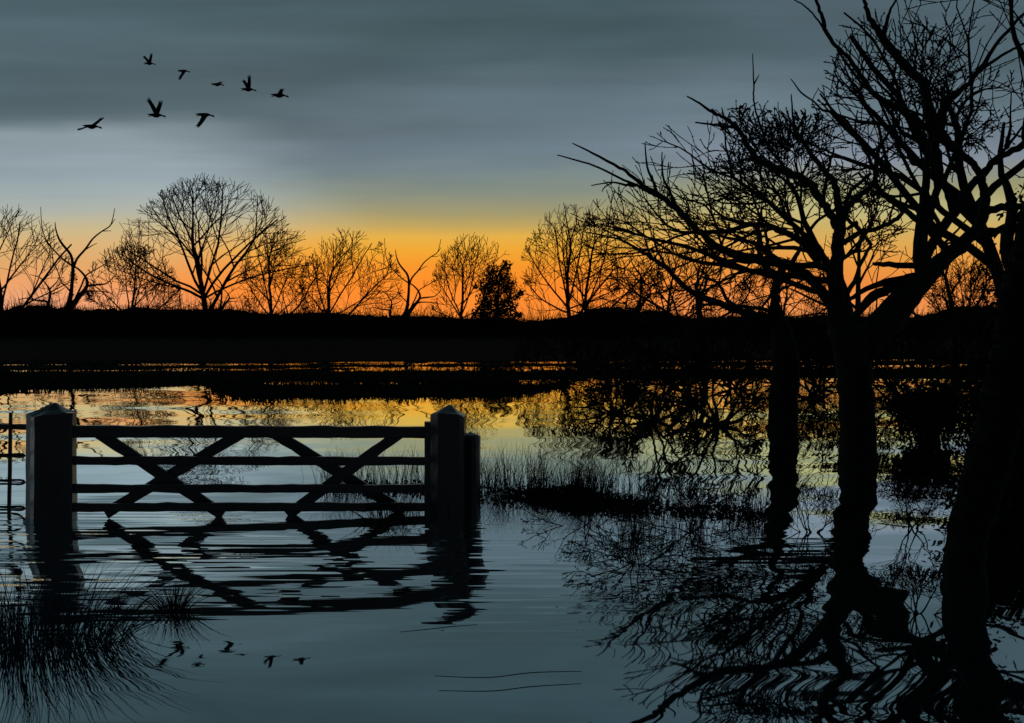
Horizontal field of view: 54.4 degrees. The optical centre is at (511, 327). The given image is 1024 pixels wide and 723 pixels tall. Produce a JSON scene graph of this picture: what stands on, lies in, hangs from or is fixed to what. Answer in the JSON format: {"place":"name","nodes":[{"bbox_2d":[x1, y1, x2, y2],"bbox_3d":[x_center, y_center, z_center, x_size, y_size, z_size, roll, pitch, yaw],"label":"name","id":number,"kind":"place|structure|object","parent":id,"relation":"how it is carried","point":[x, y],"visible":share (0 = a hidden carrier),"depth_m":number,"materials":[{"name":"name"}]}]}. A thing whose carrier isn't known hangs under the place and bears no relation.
{"place":"outdoors","nodes":[
{"label":"outdoors","id":0,"kind":"place"},
{"bbox_2d":[78,117,103,129],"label":"goose","id":1,"kind":"object","parent":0,"point":[92,126],"visible":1,"depth_m":43.41},
{"bbox_2d":[143,53,155,64],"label":"goose","id":2,"kind":"object","parent":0,"point":[148,62],"visible":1,"depth_m":70.54},
{"bbox_2d":[146,97,165,117],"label":"goose","id":3,"kind":"object","parent":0,"point":[156,112],"visible":1,"depth_m":45.92},
{"bbox_2d":[177,70,189,79],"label":"goose","id":4,"kind":"object","parent":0,"point":[182,73],"visible":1,"depth_m":65.77},
{"bbox_2d":[196,113,213,127],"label":"goose","id":5,"kind":"object","parent":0,"point":[204,116],"visible":1,"depth_m":44.32},
{"bbox_2d":[211,82,223,85],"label":"goose","id":6,"kind":"object","parent":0,"point":[217,84],"visible":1,"depth_m":62.69},
{"bbox_2d":[241,74,255,91],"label":"goose","id":7,"kind":"object","parent":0,"point":[248,88],"visible":1,"depth_m":54.08},
{"bbox_2d":[270,89,288,97],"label":"goose","id":8,"kind":"object","parent":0,"point":[279,94],"visible":1,"depth_m":46.45},
{"bbox_2d":[0,336,991,504],"bbox_3d":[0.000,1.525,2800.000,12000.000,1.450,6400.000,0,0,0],"label":"ground","id":9,"kind":"structure","parent":0,"point":[206,349],"depth_m":68.62,"materials":[{"name":"black soil"}]},
{"bbox_2d":[0,412,25,514],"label":"wire fence","id":10,"kind":"object","parent":9,"relation":"on","point":[10,426],"visible":0.94,"depth_m":10.10,"materials":[{"name":"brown wood"}]},
{"bbox_2d":[0,204,77,309],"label":"bare tree","id":11,"kind":"object","parent":9,"relation":"on","point":[35,288],"visible":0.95,"depth_m":173.01,"materials":[{"name":"black plant"}]},
{"bbox_2d":[25,403,77,523],"bbox_3d":[-4.563,1.520,9.803,0.445,1.561,0.392,0,0,0],"label":"gate post","id":12,"kind":"object","parent":9,"relation":"on","point":[43,472],"visible":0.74,"depth_m":9.66,"materials":[{"name":"brown wood"}]},
{"bbox_2d":[61,412,429,521],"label":"field gate","id":13,"kind":"structure","parent":12,"relation":"attached to","point":[165,481],"depth_m":9.94,"materials":[{"name":"brown wood"}]},
{"bbox_2d":[19,207,114,308],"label":"crooked tree","id":14,"kind":"object","parent":9,"relation":"on","point":[84,289],"visible":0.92,"depth_m":174.88,"materials":[{"name":"black plant"}]},
{"bbox_2d":[80,242,183,309],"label":"bare tree","id":15,"kind":"object","parent":9,"relation":"on","point":[144,252],"visible":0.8,"depth_m":176.53,"materials":[{"name":"black plant"}]},
{"bbox_2d":[108,173,311,309],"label":"bare tree","id":16,"kind":"object","parent":9,"relation":"on","point":[198,266],"visible":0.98,"depth_m":172.42,"materials":[{"name":"black plant"}]},
{"bbox_2d":[196,261,242,309],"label":"crooked tree","id":17,"kind":"object","parent":9,"relation":"on","point":[228,295],"visible":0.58,"depth_m":175.39,"materials":[{"name":"black plant"}]},
{"bbox_2d":[239,229,326,313],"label":"bare tree","id":18,"kind":"object","parent":9,"relation":"on","point":[281,256],"visible":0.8,"depth_m":175.10,"materials":[{"name":"black plant"}]},
{"bbox_2d":[298,227,405,313],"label":"bare tree","id":19,"kind":"object","parent":9,"relation":"on","point":[331,277],"visible":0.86,"depth_m":174.56,"materials":[{"name":"black plant"}]},
{"bbox_2d":[368,238,440,316],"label":"crooked tree","id":20,"kind":"object","parent":9,"relation":"on","point":[408,293],"visible":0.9,"depth_m":174.90,"materials":[{"name":"black plant"}]},
{"bbox_2d":[430,405,465,516],"bbox_3d":[-0.653,1.543,10.149,0.363,1.513,0.310,0,0,0],"label":"gate post","id":21,"kind":"object","parent":9,"relation":"on","point":[447,448],"visible":0.82,"depth_m":10.01,"materials":[{"name":"brown wood"}]},
{"bbox_2d":[465,432,480,512],"bbox_3d":[-0.429,1.688,10.294,0.214,1.224,0.200,0,0,0],"label":"stub post","id":22,"kind":"object","parent":9,"relation":"on","point":[472,470],"visible":0.53,"depth_m":10.21,"materials":[{"name":"brown wood"}]},
{"bbox_2d":[430,232,518,318],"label":"bare tree","id":23,"kind":"object","parent":9,"relation":"on","point":[462,271],"visible":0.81,"depth_m":174.82,"materials":[{"name":"black plant"}]},
{"bbox_2d":[0,359,979,398],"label":"marsh grass","id":24,"kind":"structure","parent":9,"relation":"on","point":[256,384],"depth_m":35.25,"materials":[{"name":"black plant"}]},
{"bbox_2d":[471,260,524,327],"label":"evergreen tree","id":25,"kind":"object","parent":9,"relation":"on","point":[487,300],"visible":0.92,"depth_m":167.82,"materials":[{"name":"black plant"}]},
{"bbox_2d":[0,295,996,335],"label":"hedgerow","id":26,"kind":"object","parent":9,"relation":"on","point":[38,320],"visible":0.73,"depth_m":167.86,"materials":[{"name":"black plant"}]},
{"bbox_2d":[4,281,993,319],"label":"dry canes","id":27,"kind":"object","parent":9,"relation":"on","point":[529,311],"visible":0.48,"depth_m":173.11,"materials":[{"name":"black plant"}]},
{"bbox_2d":[518,203,622,316],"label":"bare tree","id":28,"kind":"object","parent":9,"relation":"on","point":[528,282],"visible":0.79,"depth_m":172.53,"materials":[{"name":"black plant"}]},
{"bbox_2d":[363,479,779,520],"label":"undergrowth","id":29,"kind":"object","parent":9,"relation":"on","point":[535,493],"visible":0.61,"depth_m":10.76,"materials":[{"name":"black plant"}]},
{"bbox_2d":[534,323,633,369],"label":"thorn bush","id":30,"kind":"object","parent":9,"relation":"on","point":[567,335],"visible":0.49,"depth_m":45.24,"materials":[{"name":"black plant"}]},
{"bbox_2d":[560,194,666,312],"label":"bare tree","id":31,"kind":"object","parent":9,"relation":"on","point":[587,282],"visible":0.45,"depth_m":178.26,"materials":[{"name":"black plant"}]},
{"bbox_2d":[611,245,667,311],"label":"crooked tree","id":32,"kind":"object","parent":9,"relation":"on","point":[635,281],"visible":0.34,"depth_m":178.68,"materials":[{"name":"black plant"}]},
{"bbox_2d":[627,240,721,317],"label":"bare tree","id":33,"kind":"object","parent":9,"relation":"on","point":[679,273],"visible":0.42,"depth_m":175.25,"materials":[{"name":"black plant"}]},
{"bbox_2d":[589,244,767,363],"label":"bare tree","id":34,"kind":"object","parent":9,"relation":"on","point":[700,319],"visible":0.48,"depth_m":46.37,"materials":[{"name":"black plant"}]},
{"bbox_2d":[582,223,804,431],"bbox_3d":[3.287,0.134,17.854,4.404,3.982,0.575,0,0,-16],"label":"slim tree","id":35,"kind":"object","parent":9,"relation":"on","point":[783,411],"visible":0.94,"depth_m":18.11,"materials":[{"name":"black plant"}]},
{"bbox_2d":[734,257,826,315],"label":"bare tree","id":36,"kind":"object","parent":9,"relation":"on","point":[786,293],"visible":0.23,"depth_m":175.52,"materials":[{"name":"black plant"}]},
{"bbox_2d":[763,230,939,325],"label":"bare tree","id":37,"kind":"object","parent":9,"relation":"on","point":[858,287],"visible":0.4,"depth_m":47.72,"materials":[{"name":"black plant"}]},
{"bbox_2d":[810,313,919,367],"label":"thorn bush","id":38,"kind":"object","parent":9,"relation":"on","point":[887,348],"visible":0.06,"depth_m":44.46,"materials":[{"name":"black plant"}]},
{"bbox_2d":[880,242,995,366],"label":"bare tree","id":39,"kind":"object","parent":9,"relation":"on","point":[950,308],"visible":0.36,"depth_m":46.97,"materials":[{"name":"black plant"}]},
{"bbox_2d":[925,255,1003,313],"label":"bare tree","id":40,"kind":"object","parent":9,"relation":"on","point":[978,288],"visible":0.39,"depth_m":174.96,"materials":[{"name":"black plant"}]},
{"bbox_2d":[0,359,1023,722],"bbox_3d":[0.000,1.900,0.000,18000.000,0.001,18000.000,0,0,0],"label":"water","id":41,"kind":"structure","parent":0,"point":[308,617],"depth_m":7.33,"materials":[{"name":"grey liquid"}]},
{"bbox_2d":[0,556,220,669],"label":"grass clump","id":42,"kind":"object","parent":41,"relation":"on","point":[16,635],"visible":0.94,"depth_m":5.98,"materials":[{"name":"black plant"}]},
{"bbox_2d":[107,572,227,613],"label":"grass clump","id":43,"kind":"object","parent":41,"relation":"on","point":[176,608],"visible":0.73,"depth_m":6.69,"materials":[{"name":"black plant"}]},
{"bbox_2d":[331,490,427,524],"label":"grass clump","id":44,"kind":"object","parent":41,"relation":"on","point":[391,511],"visible":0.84,"depth_m":9.73,"materials":[{"name":"black plant"}]},
{"bbox_2d":[402,624,476,631],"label":"floating stem","id":45,"kind":"object","parent":41,"relation":"on","point":[440,627],"visible":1,"depth_m":6.29,"materials":[{"name":"black plant"}]},
{"bbox_2d":[447,671,572,677],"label":"floating stem","id":46,"kind":"object","parent":41,"relation":"on","point":[514,674],"visible":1,"depth_m":5.45,"materials":[{"name":"black plant"}]},
{"bbox_2d":[438,683,581,690],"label":"floating stem","id":47,"kind":"object","parent":41,"relation":"on","point":[513,688],"visible":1,"depth_m":5.25,"materials":[{"name":"black plant"}]},
{"bbox_2d":[301,439,824,541],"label":"reeds","id":48,"kind":"object","parent":41,"relation":"in","point":[540,481],"visible":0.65,"depth_m":11.20,"materials":[{"name":"black plant"}]},
{"bbox_2d":[518,479,664,526],"bbox_3d":[0.765,1.714,9.633,1.440,0.486,0.661,0,0,0],"label":"thorn bush","id":49,"kind":"object","parent":41,"relation":"on","point":[589,500],"visible":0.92,"depth_m":9.53,"materials":[{"name":"black plant"}]},
{"bbox_2d":[571,380,656,413],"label":"thorn bush","id":50,"kind":"object","parent":41,"relation":"on","point":[604,387],"visible":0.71,"depth_m":21.93,"materials":[{"name":"black plant"}]},
{"bbox_2d":[559,527,720,569],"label":"thorn bush","id":51,"kind":"object","parent":41,"relation":"on","point":[671,546],"visible":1,"depth_m":7.93,"materials":[{"name":"black plant"}]},
{"bbox_2d":[607,344,703,421],"bbox_3d":[2.875,1.163,20.190,1.895,1.652,1.325,0,0,0],"label":"thorn bush","id":52,"kind":"object","parent":41,"relation":"on","point":[632,397],"visible":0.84,"depth_m":20.14,"materials":[{"name":"black plant"}]},
{"bbox_2d":[606,482,776,533],"bbox_3d":[1.649,1.671,9.325,1.620,0.574,0.898,0,0,0],"label":"thorn bush","id":53,"kind":"object","parent":41,"relation":"on","point":[696,498],"visible":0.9,"depth_m":9.16,"materials":[{"name":"black plant"}]},
{"bbox_2d":[638,345,754,402],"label":"thorn bush","id":54,"kind":"object","parent":41,"relation":"on","point":[691,385],"visible":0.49,"depth_m":25.03,"materials":[{"name":"black plant"}]},
{"bbox_2d":[660,344,769,425],"bbox_3d":[3.928,1.167,19.222,2.114,1.702,1.292,0,0,0],"label":"thorn bush","id":55,"kind":"object","parent":41,"relation":"on","point":[715,420],"visible":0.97,"depth_m":19.25,"materials":[{"name":"black plant"}]},
{"bbox_2d":[680,316,771,388],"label":"thorn bush","id":56,"kind":"object","parent":41,"relation":"on","point":[729,385],"visible":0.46,"depth_m":30.66,"materials":[{"name":"black plant"}]},
{"bbox_2d":[566,100,914,374],"bbox_3d":[5.054,-1.592,22.609,7.690,7.076,5.375,0,0,0],"label":"bare tree","id":57,"kind":"object","parent":41,"relation":"on","point":[812,248],"visible":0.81,"depth_m":22.08,"materials":[{"name":"black plant"}]},
{"bbox_2d":[678,569,827,616],"bbox_3d":[1.619,1.797,6.681,1.006,0.320,0.491,0,0,0],"label":"thorn bush","id":58,"kind":"object","parent":41,"relation":"on","point":[743,575],"visible":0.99,"depth_m":6.66,"materials":[{"name":"black plant"}]},
{"bbox_2d":[732,316,827,384],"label":"thorn bush","id":59,"kind":"object","parent":41,"relation":"on","point":[745,358],"visible":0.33,"depth_m":32.95,"materials":[{"name":"black plant"}]},
{"bbox_2d":[557,0,1023,464],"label":"forked tree","id":60,"kind":"object","parent":41,"relation":"in","point":[857,346],"visible":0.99,"depth_m":14.35,"materials":[{"name":"black plant"}]},
{"bbox_2d":[767,338,836,398],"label":"thorn bush","id":61,"kind":"object","parent":41,"relation":"on","point":[807,362],"visible":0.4,"depth_m":26.49,"materials":[{"name":"black plant"}]},
{"bbox_2d":[786,413,839,458],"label":"thorn bush","id":62,"kind":"object","parent":41,"relation":"on","point":[826,431],"visible":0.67,"depth_m":14.51,"materials":[{"name":"black plant"}]},
{"bbox_2d":[763,482,863,533],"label":"thorn bush","id":63,"kind":"object","parent":41,"relation":"on","point":[818,506],"visible":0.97,"depth_m":9.18,"materials":[{"name":"black plant"}]},
{"bbox_2d":[793,317,834,388],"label":"thorn bush","id":64,"kind":"object","parent":41,"relation":"on","point":[819,386],"visible":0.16,"depth_m":30.75,"materials":[{"name":"black plant"}]},
{"bbox_2d":[852,462,960,529],"bbox_3d":[3.870,1.619,9.371,1.277,0.683,0.661,0,0,18],"label":"thorn bush","id":65,"kind":"object","parent":41,"relation":"on","point":[906,482],"visible":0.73,"depth_m":9.41,"materials":[{"name":"black plant"}]},
{"bbox_2d":[872,317,944,386],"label":"thorn bush","id":66,"kind":"object","parent":41,"relation":"on","point":[911,347],"visible":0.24,"depth_m":31.64,"materials":[{"name":"black plant"}]},
{"bbox_2d":[798,0,1023,288],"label":"bare tree","id":67,"kind":"object","parent":41,"relation":"on","point":[920,139],"visible":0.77,"depth_m":19.00,"materials":[{"name":"black plant"}]},
{"bbox_2d":[872,346,955,403],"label":"thorn bush","id":68,"kind":"object","parent":41,"relation":"on","point":[880,359],"visible":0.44,"depth_m":24.27,"materials":[{"name":"black plant"}]},
{"bbox_2d":[845,566,986,616],"bbox_3d":[2.672,1.774,6.594,0.842,0.366,0.533,0,0,30],"label":"thorn bush","id":69,"kind":"object","parent":41,"relation":"on","point":[916,584],"visible":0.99,"depth_m":6.61,"materials":[{"name":"black plant"}]},
{"bbox_2d":[875,368,969,444],"bbox_3d":[6.927,1.383,16.531,1.777,1.406,1.400,0,0,0],"label":"dark bush","id":70,"kind":"object","parent":41,"relation":"on","point":[917,430],"visible":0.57,"depth_m":16.33,"materials":[{"name":"black plant"}]},
{"bbox_2d":[875,388,969,454],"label":"thorn bush","id":71,"kind":"object","parent":41,"relation":"on","point":[909,415],"visible":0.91,"depth_m":14.94,"materials":[{"name":"black plant"}]},
{"bbox_2d":[920,302,1023,479],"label":"dark bush","id":72,"kind":"object","parent":41,"relation":"on","point":[969,384],"visible":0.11,"depth_m":12.48,"materials":[{"name":"black plant"}]},
{"bbox_2d":[937,0,1023,594],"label":"tree","id":73,"kind":"object","parent":41,"relation":"on","point":[990,450],"visible":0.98,"depth_m":7.11,"materials":[{"name":"black plant"}]},
{"bbox_2d":[0,0,1023,320],"label":"sky","id":74,"kind":"structure","parent":0,"point":[414,125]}
]}

